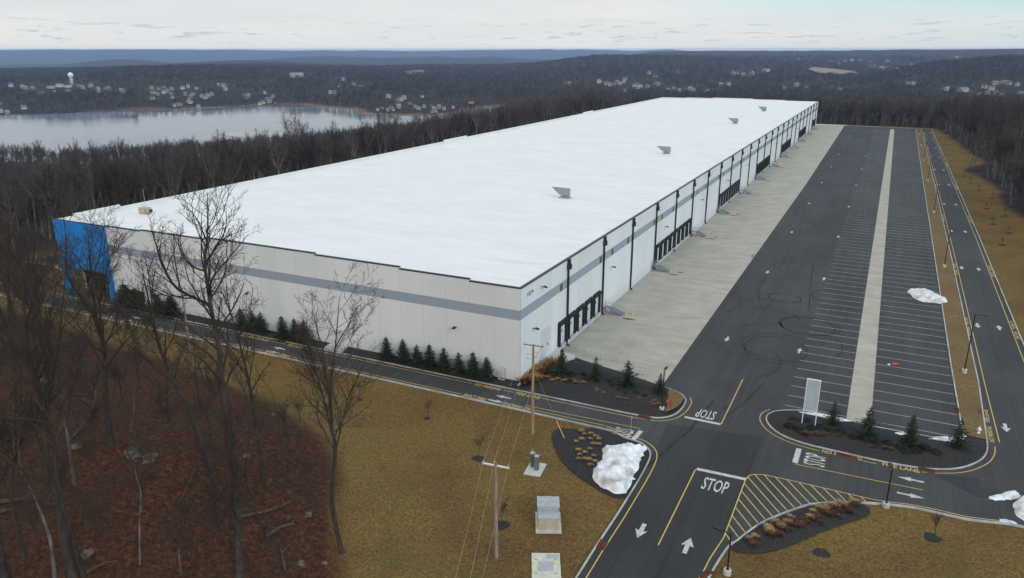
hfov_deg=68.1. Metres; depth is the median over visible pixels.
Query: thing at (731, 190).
dock door
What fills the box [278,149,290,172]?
bare tree
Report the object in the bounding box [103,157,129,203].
bare tree
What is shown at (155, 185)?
bare tree
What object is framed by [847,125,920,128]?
kerb
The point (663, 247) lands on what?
dock door
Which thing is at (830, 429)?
round shrub
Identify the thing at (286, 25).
sky
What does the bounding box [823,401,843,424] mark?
spruce tree
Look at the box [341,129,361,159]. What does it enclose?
bare tree
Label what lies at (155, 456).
boulder
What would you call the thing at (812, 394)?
sign board
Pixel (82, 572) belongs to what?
bare tree
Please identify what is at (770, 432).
yellow marking
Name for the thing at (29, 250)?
bare tree
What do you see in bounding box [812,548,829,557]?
mulch ring
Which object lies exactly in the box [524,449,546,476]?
meter cabinets
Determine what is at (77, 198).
bare tree
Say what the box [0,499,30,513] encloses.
fallen log
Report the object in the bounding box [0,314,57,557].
bare tree
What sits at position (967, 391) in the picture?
grass median
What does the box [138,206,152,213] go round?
rooftop unit
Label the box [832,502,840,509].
ornamental grass
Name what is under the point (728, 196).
dock door
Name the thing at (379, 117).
bare tree
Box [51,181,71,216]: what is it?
bare tree
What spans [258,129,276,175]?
bare tree
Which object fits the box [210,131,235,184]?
bare tree
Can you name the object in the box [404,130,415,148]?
bare tree
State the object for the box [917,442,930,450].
round shrub
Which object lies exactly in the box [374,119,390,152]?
bare tree
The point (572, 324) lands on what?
dock door
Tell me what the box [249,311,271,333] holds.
spruce tree
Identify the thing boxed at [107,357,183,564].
bare tree
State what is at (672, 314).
concrete apron
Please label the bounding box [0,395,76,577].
bare tree
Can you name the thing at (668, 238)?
dock door
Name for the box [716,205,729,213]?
dock stair
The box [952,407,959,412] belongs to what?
kerb inlet
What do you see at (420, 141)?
bare tree
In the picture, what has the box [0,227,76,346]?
bare tree
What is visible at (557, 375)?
round shrub
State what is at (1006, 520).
snow heap
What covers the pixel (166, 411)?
bare tree
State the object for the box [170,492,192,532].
bare tree
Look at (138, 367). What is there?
bare tree
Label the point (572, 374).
round shrub
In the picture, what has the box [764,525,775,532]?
ornamental grass
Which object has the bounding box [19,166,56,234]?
bare tree
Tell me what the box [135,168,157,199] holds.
bare tree
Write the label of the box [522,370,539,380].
ornamental grass
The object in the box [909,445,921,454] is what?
round shrub
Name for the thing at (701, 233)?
dock stair
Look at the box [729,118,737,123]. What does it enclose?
roof vent
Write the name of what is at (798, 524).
dead plant
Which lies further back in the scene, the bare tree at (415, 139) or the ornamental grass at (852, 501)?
the bare tree at (415, 139)
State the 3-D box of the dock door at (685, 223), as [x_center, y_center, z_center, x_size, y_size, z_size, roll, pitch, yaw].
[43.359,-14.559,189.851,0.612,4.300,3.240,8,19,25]
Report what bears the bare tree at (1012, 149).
on the ground at (410, 481)
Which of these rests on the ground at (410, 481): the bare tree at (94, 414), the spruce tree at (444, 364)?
the bare tree at (94, 414)
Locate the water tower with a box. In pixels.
[68,73,73,85]
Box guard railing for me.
[571,346,665,372]
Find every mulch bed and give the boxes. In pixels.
[516,358,684,416]
[552,428,648,497]
[731,504,869,552]
[767,410,986,467]
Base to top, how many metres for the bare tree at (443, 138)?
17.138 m
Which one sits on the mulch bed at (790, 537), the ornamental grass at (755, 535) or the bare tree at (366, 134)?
the ornamental grass at (755, 535)
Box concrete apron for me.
[560,125,843,383]
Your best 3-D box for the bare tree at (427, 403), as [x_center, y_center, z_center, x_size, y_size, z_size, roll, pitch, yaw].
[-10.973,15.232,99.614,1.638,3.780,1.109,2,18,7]
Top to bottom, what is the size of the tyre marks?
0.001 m
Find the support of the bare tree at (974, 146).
on the ground at (410, 481)
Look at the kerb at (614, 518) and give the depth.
102.58 m
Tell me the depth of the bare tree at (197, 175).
236.62 m
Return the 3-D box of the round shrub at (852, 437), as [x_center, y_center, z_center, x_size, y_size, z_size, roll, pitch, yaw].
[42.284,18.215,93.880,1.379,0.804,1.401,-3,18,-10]
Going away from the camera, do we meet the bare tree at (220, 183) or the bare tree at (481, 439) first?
the bare tree at (481, 439)
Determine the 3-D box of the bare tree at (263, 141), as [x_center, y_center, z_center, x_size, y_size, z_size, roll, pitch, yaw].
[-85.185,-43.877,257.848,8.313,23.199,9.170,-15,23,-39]
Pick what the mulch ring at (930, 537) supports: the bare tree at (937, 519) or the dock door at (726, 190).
the bare tree at (937, 519)
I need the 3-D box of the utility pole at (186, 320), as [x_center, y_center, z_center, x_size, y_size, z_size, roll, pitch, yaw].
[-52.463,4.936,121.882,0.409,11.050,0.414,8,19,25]
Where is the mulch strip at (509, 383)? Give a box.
[113,301,519,388]
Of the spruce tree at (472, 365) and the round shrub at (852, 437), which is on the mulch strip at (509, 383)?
the spruce tree at (472, 365)
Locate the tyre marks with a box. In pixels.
[647,201,860,467]
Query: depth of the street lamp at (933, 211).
222.94 m
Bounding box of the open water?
[219,132,299,137]
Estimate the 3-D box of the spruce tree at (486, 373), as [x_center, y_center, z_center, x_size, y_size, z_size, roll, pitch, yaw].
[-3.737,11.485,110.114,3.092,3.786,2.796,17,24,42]
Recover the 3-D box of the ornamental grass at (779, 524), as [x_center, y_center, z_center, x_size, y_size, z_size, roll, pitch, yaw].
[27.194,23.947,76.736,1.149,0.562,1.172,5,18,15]
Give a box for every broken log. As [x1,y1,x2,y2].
[178,548,191,575]
[280,539,295,571]
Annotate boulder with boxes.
[71,443,81,449]
[80,548,93,559]
[123,447,141,459]
[142,452,157,463]
[297,560,304,566]
[304,512,310,516]
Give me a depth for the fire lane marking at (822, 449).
106.41 m
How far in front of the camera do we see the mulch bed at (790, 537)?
76.59 m
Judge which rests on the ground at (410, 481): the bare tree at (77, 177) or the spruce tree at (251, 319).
the bare tree at (77, 177)
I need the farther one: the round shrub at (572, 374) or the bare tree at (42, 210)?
the bare tree at (42, 210)
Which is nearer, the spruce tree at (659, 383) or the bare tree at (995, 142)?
the spruce tree at (659, 383)
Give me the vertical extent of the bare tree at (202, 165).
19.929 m
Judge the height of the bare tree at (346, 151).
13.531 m
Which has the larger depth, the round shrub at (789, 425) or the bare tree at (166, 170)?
the bare tree at (166, 170)
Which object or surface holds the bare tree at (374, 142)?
on the ground at (410, 481)
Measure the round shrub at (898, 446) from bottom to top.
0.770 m
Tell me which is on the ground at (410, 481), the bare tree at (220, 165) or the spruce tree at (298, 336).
the bare tree at (220, 165)
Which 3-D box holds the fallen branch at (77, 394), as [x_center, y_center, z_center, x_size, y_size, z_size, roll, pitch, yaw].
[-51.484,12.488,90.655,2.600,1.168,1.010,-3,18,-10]
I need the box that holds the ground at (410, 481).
[0,49,1023,577]
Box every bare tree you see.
[0,172,46,382]
[0,186,106,577]
[0,194,29,319]
[0,195,80,401]
[0,207,33,328]
[0,227,44,339]
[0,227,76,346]
[0,239,56,349]
[0,267,104,577]
[0,290,40,577]
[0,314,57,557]
[0,322,41,402]
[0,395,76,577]
[0,408,21,460]
[12,239,47,318]
[15,161,38,231]
[16,390,51,450]
[16,493,51,546]
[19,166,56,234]
[25,166,57,235]
[26,160,72,218]
[28,158,59,240]
[33,185,54,242]
[34,199,45,236]
[36,192,173,448]
[38,283,108,485]
[44,201,65,218]
[44,445,72,490]
[49,156,75,209]
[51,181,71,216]
[56,181,83,212]
[64,184,80,212]
[64,330,86,377]
[68,356,101,412]
[69,158,94,208]
[70,423,114,477]
[71,141,110,206]
[72,170,86,210]
[73,191,89,210]
[78,164,95,208]
[78,396,102,442]
[80,174,95,209]
[86,227,219,495]
[91,147,145,204]
[92,159,106,207]
[96,156,114,204]
[100,154,121,204]
[100,349,127,401]
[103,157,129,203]
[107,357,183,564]
[109,156,136,204]
[113,146,139,203]
[114,151,137,204]
[119,159,144,202]
[122,463,152,518]
[124,178,134,203]
[125,331,142,381]
[126,156,147,201]
[133,138,178,197]
[135,140,349,577]
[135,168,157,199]
[137,162,155,200]
[140,440,164,477]
[144,169,163,198]
[144,318,189,409]
[147,154,183,195]
[147,381,168,422]
[153,394,182,436]
[156,163,168,195]
[162,153,188,193]
[162,159,182,194]
[167,152,181,193]
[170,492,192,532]
[171,315,212,408]
[174,150,200,191]
[175,522,201,566]
[178,137,199,186]
[178,160,192,192]
[183,151,203,190]
[185,155,197,191]
[190,143,212,188]
[193,235,276,479]
[193,387,216,436]
[195,437,209,470]
[196,146,222,187]
[199,501,231,545]
[202,130,229,185]
[202,144,222,186]
[202,168,214,188]
[202,354,234,387]
[207,151,227,185]
[207,384,273,539]
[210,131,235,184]
[210,152,244,184]
[212,140,236,169]
[212,166,227,185]
[216,427,229,458]
[227,363,252,408]
[233,164,242,182]
[236,150,260,176]
[239,142,265,178]
[243,172,251,180]
[246,128,269,177]
[246,142,268,178]
[247,145,271,177]
[252,415,265,433]
[256,376,305,477]
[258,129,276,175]
[263,160,272,175]
[263,529,282,559]
[264,140,288,174]
[265,147,280,174]
[272,141,301,172]
[273,396,289,432]
[276,412,294,463]
[277,261,388,553]
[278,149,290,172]
[282,159,293,171]
[284,137,304,170]
[287,129,304,170]
[288,393,303,422]
[289,128,311,168]
[297,452,316,491]
[300,135,324,167]
[301,131,319,168]
[317,154,330,165]
[318,136,334,164]
[320,132,335,162]
[334,138,350,161]
[340,143,351,160]
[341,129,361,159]
[350,122,374,157]
[350,131,369,154]
[354,125,377,149]
[355,376,363,398]
[356,121,375,150]
[364,142,371,156]
[365,130,379,155]
[372,124,386,153]
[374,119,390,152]
[375,102,398,152]
[376,115,396,152]
[380,131,396,149]
[391,135,404,150]
[395,135,404,149]
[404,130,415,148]
[405,122,423,146]
[410,118,425,145]
[423,396,434,417]
[424,114,440,143]
[434,122,449,141]
[437,115,448,137]
[451,124,461,137]
[473,431,484,457]
[498,495,508,515]
[930,509,944,535]
[968,133,985,168]
[977,138,1001,178]
[991,129,1008,176]
[992,136,1013,179]
[992,137,1008,179]
[995,132,1014,178]
[1001,150,1014,186]
[1001,159,1018,193]
[1006,158,1023,204]
[1007,140,1022,172]
[1008,161,1021,190]
[1013,172,1023,208]
[1018,161,1023,196]
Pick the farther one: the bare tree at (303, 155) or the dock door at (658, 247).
the bare tree at (303, 155)
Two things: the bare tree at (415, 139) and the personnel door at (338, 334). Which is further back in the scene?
the bare tree at (415, 139)
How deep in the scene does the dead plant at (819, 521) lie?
77.51 m
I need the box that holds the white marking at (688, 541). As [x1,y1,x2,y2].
[124,139,1010,553]
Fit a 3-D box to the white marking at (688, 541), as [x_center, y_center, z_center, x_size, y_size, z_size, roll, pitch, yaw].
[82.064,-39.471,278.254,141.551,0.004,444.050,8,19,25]
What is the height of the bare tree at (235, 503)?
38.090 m
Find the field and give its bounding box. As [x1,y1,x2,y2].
[810,67,856,73]
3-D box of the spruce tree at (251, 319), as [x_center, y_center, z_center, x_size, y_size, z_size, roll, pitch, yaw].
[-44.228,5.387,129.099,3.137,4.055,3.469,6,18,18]
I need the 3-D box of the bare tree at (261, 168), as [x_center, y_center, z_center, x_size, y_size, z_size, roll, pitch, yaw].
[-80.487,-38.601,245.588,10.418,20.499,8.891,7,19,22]
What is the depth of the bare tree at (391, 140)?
315.70 m
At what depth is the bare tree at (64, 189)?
189.42 m
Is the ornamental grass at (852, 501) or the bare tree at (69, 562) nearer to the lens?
the bare tree at (69, 562)
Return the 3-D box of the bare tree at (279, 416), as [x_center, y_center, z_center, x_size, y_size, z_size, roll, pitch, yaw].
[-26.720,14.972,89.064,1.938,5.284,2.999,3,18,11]
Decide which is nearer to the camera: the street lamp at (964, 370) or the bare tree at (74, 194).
the street lamp at (964, 370)
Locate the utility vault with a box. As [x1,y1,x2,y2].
[532,553,560,577]
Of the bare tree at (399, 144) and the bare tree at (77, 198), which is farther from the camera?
the bare tree at (399, 144)
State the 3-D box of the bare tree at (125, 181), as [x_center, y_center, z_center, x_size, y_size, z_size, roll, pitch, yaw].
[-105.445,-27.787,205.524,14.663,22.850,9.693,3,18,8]
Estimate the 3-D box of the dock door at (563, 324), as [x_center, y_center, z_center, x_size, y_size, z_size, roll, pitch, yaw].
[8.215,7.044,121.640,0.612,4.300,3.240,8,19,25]
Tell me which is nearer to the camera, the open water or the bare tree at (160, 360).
the bare tree at (160, 360)
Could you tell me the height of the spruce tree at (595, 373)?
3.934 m
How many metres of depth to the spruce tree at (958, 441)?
91.19 m
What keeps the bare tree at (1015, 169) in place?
on the ground at (410, 481)
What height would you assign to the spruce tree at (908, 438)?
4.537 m
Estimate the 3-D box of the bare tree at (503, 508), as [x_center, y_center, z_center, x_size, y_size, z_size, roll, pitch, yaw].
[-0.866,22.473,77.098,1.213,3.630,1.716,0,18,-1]
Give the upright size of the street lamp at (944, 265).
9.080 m
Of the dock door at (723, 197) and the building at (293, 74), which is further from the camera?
the building at (293, 74)
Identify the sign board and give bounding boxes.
[801,378,820,425]
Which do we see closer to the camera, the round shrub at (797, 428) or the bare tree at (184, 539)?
the bare tree at (184, 539)
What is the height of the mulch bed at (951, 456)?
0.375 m
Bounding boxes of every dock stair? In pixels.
[603,300,624,315]
[651,260,669,272]
[691,226,706,236]
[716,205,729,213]
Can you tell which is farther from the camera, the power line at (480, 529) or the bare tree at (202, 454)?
the bare tree at (202, 454)
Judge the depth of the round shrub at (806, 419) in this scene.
97.87 m
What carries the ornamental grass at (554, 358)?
on the mulch bed at (584, 392)
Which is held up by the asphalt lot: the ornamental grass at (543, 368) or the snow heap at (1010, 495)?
the snow heap at (1010, 495)
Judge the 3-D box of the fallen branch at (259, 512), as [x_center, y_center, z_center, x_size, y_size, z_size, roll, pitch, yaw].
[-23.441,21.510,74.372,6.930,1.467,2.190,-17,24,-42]
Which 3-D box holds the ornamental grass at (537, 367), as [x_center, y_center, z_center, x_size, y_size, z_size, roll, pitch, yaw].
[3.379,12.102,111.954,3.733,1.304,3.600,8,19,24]
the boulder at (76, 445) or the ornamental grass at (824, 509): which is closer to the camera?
the boulder at (76, 445)
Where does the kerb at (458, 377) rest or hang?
on the asphalt lot
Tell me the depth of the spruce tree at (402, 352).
115.85 m
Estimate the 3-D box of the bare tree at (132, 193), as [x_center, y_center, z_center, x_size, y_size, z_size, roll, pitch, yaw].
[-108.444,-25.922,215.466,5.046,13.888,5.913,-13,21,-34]
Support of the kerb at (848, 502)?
on the asphalt lot
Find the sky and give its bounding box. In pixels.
[0,0,1023,50]
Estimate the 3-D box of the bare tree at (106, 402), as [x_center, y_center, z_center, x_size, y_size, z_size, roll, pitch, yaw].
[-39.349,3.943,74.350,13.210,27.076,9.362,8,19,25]
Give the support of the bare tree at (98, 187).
on the ground at (410, 481)
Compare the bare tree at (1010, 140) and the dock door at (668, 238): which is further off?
the bare tree at (1010, 140)
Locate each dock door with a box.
[557,317,567,346]
[568,310,576,338]
[576,303,585,331]
[585,296,593,324]
[593,290,601,317]
[655,242,661,263]
[660,238,665,258]
[665,235,670,254]
[670,231,675,250]
[675,228,679,246]
[679,224,683,243]
[683,221,687,239]
[687,218,691,236]
[718,193,722,208]
[722,191,725,205]
[724,189,727,203]
[727,187,730,201]
[729,185,732,199]
[732,183,735,196]
[737,179,739,192]
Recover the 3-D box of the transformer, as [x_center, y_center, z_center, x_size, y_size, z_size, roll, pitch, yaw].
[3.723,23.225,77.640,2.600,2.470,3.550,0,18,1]
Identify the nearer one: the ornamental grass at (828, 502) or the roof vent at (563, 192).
the ornamental grass at (828, 502)
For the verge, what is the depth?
161.12 m
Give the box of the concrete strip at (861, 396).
[846,129,893,420]
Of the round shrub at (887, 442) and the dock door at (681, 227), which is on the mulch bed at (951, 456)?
the round shrub at (887, 442)
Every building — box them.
[290,73,303,76]
[957,87,968,91]
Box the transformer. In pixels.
[535,496,561,533]
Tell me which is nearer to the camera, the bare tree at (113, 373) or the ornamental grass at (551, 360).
the bare tree at (113, 373)
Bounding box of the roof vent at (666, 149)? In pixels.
[657,146,670,153]
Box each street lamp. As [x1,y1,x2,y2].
[659,366,667,410]
[713,525,731,576]
[882,462,892,508]
[932,183,945,212]
[942,228,959,267]
[961,314,989,373]
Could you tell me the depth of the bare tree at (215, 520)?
68.37 m
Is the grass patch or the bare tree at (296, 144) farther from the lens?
the bare tree at (296, 144)
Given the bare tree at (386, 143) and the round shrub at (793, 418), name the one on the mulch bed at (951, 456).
the round shrub at (793, 418)
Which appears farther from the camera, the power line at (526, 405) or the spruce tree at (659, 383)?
the spruce tree at (659, 383)
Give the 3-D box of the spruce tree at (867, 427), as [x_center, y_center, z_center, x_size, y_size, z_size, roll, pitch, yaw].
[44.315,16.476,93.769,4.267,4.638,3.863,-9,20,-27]
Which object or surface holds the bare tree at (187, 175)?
on the ground at (410, 481)
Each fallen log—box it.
[0,490,36,503]
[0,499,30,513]
[82,398,98,407]
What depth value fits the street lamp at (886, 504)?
80.13 m
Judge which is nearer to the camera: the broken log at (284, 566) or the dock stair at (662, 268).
the broken log at (284, 566)
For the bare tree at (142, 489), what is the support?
on the ground at (410, 481)
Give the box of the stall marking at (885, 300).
[787,129,957,435]
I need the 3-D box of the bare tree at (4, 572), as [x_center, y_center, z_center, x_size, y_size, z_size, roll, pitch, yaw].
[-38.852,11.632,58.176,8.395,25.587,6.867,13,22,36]
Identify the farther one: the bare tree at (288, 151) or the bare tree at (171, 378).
the bare tree at (288, 151)
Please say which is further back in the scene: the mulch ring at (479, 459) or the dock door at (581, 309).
the dock door at (581, 309)
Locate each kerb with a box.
[1,282,685,417]
[1,295,650,577]
[707,130,1023,577]
[766,129,987,469]
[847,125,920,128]
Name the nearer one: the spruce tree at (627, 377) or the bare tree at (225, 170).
the spruce tree at (627, 377)
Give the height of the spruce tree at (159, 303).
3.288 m
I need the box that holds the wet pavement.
[936,475,1002,498]
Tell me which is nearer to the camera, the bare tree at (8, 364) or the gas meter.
the bare tree at (8, 364)
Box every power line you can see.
[455,464,482,577]
[470,464,493,577]
[482,468,507,577]
[508,345,542,464]
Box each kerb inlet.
[596,538,607,549]
[637,414,650,419]
[698,569,713,577]
[835,452,856,460]
[918,466,934,473]
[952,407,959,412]
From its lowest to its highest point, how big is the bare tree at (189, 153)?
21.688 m
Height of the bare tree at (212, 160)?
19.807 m
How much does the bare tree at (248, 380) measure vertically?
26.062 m
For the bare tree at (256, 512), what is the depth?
68.69 m
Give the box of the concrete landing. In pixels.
[539,350,574,371]
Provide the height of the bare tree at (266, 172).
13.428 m
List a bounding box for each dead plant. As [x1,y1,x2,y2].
[794,522,803,526]
[816,518,825,523]
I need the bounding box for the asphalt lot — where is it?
[0,126,1023,577]
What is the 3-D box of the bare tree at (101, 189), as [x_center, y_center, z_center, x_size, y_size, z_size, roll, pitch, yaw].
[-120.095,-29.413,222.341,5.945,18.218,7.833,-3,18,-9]
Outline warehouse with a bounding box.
[53,97,817,385]
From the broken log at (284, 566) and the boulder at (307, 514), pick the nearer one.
the broken log at (284, 566)
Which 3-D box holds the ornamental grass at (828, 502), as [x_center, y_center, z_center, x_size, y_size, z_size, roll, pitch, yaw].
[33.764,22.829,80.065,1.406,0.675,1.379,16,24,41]
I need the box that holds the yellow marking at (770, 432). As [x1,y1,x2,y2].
[0,132,1023,577]
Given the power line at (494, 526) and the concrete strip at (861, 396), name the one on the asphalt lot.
the concrete strip at (861, 396)
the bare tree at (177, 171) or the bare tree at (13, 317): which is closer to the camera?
the bare tree at (13, 317)
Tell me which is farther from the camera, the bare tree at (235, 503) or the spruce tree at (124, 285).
the spruce tree at (124, 285)
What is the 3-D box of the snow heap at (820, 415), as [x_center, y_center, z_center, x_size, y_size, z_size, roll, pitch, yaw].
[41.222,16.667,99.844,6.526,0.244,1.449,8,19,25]
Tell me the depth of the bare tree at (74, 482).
70.35 m
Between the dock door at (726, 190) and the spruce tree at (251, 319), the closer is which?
the spruce tree at (251, 319)
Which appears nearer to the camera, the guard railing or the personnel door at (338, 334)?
the guard railing
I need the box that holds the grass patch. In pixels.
[664,389,683,411]
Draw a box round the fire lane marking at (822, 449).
[98,135,1019,472]
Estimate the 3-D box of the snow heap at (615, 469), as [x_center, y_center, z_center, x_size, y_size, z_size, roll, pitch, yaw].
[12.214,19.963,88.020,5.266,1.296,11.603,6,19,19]
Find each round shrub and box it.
[543,370,554,376]
[553,373,564,377]
[567,371,576,376]
[784,422,794,428]
[789,416,798,422]
[794,425,803,431]
[800,417,811,422]
[805,424,817,429]
[816,423,826,429]
[826,427,835,432]
[836,428,846,434]
[848,433,857,439]
[859,435,871,442]
[870,440,881,445]
[881,439,892,445]
[895,443,904,448]
[899,447,911,454]
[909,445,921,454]
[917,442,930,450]
[929,448,942,456]
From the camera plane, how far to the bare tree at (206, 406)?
84.23 m
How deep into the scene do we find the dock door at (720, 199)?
227.24 m
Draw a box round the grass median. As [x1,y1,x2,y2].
[916,129,984,438]
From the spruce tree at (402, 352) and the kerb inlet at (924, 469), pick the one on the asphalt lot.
the kerb inlet at (924, 469)
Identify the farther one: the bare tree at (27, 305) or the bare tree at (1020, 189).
the bare tree at (1020, 189)
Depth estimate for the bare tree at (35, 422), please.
75.98 m
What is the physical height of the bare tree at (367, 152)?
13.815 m
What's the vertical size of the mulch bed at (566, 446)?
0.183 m
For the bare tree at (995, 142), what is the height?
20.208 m
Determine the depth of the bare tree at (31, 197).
201.33 m
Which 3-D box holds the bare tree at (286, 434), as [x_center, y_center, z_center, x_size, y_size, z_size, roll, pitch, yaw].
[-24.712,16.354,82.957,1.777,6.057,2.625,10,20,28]
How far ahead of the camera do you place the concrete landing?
118.08 m
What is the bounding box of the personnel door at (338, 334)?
[337,332,342,343]
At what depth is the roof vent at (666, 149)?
239.66 m
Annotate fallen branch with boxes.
[63,380,101,439]
[73,392,92,395]
[86,550,118,572]
[179,466,195,503]
[241,495,299,517]
[264,514,301,536]
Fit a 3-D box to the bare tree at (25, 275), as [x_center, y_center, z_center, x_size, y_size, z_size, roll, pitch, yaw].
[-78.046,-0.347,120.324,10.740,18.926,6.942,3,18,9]
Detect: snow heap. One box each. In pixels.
[592,442,646,493]
[799,411,849,420]
[907,288,946,303]
[929,435,966,440]
[988,490,1020,500]
[1000,519,1016,524]
[1013,495,1023,519]
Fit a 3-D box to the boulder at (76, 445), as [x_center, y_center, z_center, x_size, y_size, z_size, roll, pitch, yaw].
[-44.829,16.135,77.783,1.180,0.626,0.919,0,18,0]
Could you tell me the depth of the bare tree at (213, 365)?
95.72 m
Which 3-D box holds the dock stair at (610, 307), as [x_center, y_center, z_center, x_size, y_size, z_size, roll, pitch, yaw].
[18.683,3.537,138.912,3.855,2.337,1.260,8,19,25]
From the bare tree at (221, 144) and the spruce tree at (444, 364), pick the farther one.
the bare tree at (221, 144)
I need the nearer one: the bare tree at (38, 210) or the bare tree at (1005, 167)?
the bare tree at (38, 210)
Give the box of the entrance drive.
[579,424,762,577]
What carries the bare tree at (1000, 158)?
on the ground at (410, 481)
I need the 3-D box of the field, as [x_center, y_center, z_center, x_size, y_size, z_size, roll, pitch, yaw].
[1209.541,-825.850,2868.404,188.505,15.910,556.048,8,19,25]
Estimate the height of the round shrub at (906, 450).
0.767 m
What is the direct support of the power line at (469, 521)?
attached to the utility pole at (495, 465)
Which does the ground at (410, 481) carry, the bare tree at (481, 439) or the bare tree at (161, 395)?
the bare tree at (161, 395)
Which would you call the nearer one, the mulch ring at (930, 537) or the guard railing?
the mulch ring at (930, 537)
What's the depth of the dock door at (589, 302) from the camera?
132.06 m
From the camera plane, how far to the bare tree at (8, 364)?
83.96 m
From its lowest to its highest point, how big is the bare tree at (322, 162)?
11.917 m
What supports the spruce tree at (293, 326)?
on the mulch strip at (509, 383)
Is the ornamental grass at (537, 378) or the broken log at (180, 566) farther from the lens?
the ornamental grass at (537, 378)
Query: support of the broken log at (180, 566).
on the ground at (410, 481)
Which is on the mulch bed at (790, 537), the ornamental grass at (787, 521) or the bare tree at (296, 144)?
the ornamental grass at (787, 521)
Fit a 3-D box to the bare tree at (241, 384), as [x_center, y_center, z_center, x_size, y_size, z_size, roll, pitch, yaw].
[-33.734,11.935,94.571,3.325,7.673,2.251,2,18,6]
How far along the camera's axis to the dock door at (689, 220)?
193.82 m
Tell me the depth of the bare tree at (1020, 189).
220.83 m
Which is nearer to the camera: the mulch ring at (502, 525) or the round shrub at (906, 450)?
the mulch ring at (502, 525)
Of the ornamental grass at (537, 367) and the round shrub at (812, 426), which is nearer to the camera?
the round shrub at (812, 426)
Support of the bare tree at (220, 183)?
on the ground at (410, 481)
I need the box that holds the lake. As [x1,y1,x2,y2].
[0,104,542,162]
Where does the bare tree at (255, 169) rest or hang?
on the ground at (410, 481)
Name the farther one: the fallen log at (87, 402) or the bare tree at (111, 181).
the bare tree at (111, 181)
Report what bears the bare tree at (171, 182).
on the ground at (410, 481)
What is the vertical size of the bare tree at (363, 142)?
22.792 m
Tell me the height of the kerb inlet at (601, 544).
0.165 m
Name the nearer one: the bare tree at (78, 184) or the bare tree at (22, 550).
the bare tree at (22, 550)
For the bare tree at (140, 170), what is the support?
on the ground at (410, 481)
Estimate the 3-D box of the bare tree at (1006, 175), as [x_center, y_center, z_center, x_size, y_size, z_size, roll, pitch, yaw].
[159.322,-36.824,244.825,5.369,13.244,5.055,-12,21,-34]
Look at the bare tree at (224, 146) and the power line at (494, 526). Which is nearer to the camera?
the power line at (494, 526)
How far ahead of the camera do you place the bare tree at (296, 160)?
271.34 m
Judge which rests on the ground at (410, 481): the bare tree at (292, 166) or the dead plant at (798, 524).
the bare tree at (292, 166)
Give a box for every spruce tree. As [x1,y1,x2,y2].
[108,284,130,310]
[122,288,144,309]
[145,296,164,315]
[157,296,182,319]
[233,309,247,330]
[246,311,256,331]
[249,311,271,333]
[271,315,288,339]
[285,318,298,341]
[290,321,316,341]
[378,337,394,361]
[395,338,410,363]
[402,344,423,365]
[420,345,437,371]
[434,347,451,372]
[447,352,467,374]
[462,351,481,380]
[476,356,496,380]
[550,348,572,375]
[587,358,607,380]
[610,360,644,390]
[650,374,667,394]
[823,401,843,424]
[850,405,887,439]
[899,414,920,448]
[946,418,973,450]
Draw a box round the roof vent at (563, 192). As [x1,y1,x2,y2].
[552,187,570,197]
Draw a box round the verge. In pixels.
[1,264,76,289]
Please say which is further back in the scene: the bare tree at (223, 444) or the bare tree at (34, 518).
the bare tree at (223, 444)
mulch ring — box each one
[471,455,484,461]
[498,521,509,529]
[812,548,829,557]
[924,532,941,542]
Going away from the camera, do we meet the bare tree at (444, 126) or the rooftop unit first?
the rooftop unit
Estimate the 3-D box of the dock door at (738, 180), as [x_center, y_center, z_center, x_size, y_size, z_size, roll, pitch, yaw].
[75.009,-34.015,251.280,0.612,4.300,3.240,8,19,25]
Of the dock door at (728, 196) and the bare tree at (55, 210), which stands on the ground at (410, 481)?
the bare tree at (55, 210)
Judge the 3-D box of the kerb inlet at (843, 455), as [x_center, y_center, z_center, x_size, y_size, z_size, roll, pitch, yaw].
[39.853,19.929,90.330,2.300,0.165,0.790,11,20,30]
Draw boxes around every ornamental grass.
[514,374,531,383]
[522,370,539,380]
[529,365,546,373]
[530,373,543,381]
[534,361,552,373]
[540,358,557,368]
[543,355,566,363]
[751,532,760,538]
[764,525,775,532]
[771,517,781,525]
[775,522,786,527]
[781,517,792,523]
[806,513,814,518]
[814,503,823,510]
[818,504,830,512]
[826,500,838,508]
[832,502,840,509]
[835,498,846,505]
[849,497,860,504]
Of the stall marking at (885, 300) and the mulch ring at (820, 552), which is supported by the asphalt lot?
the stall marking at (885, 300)
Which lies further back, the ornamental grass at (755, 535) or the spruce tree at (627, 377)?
the spruce tree at (627, 377)
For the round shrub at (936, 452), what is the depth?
90.10 m
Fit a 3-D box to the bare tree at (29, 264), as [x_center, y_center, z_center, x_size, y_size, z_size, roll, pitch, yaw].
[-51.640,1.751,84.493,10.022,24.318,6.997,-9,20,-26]
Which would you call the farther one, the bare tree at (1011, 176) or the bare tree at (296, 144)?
the bare tree at (296, 144)
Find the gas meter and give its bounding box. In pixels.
[490,367,505,379]
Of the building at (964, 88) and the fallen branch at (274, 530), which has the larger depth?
the building at (964, 88)
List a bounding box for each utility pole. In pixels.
[181,287,190,348]
[482,460,509,558]
[523,342,543,434]
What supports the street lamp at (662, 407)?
on the mulch bed at (584, 392)
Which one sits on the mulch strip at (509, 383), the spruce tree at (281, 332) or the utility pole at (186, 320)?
the spruce tree at (281, 332)
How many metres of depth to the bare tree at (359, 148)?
292.75 m

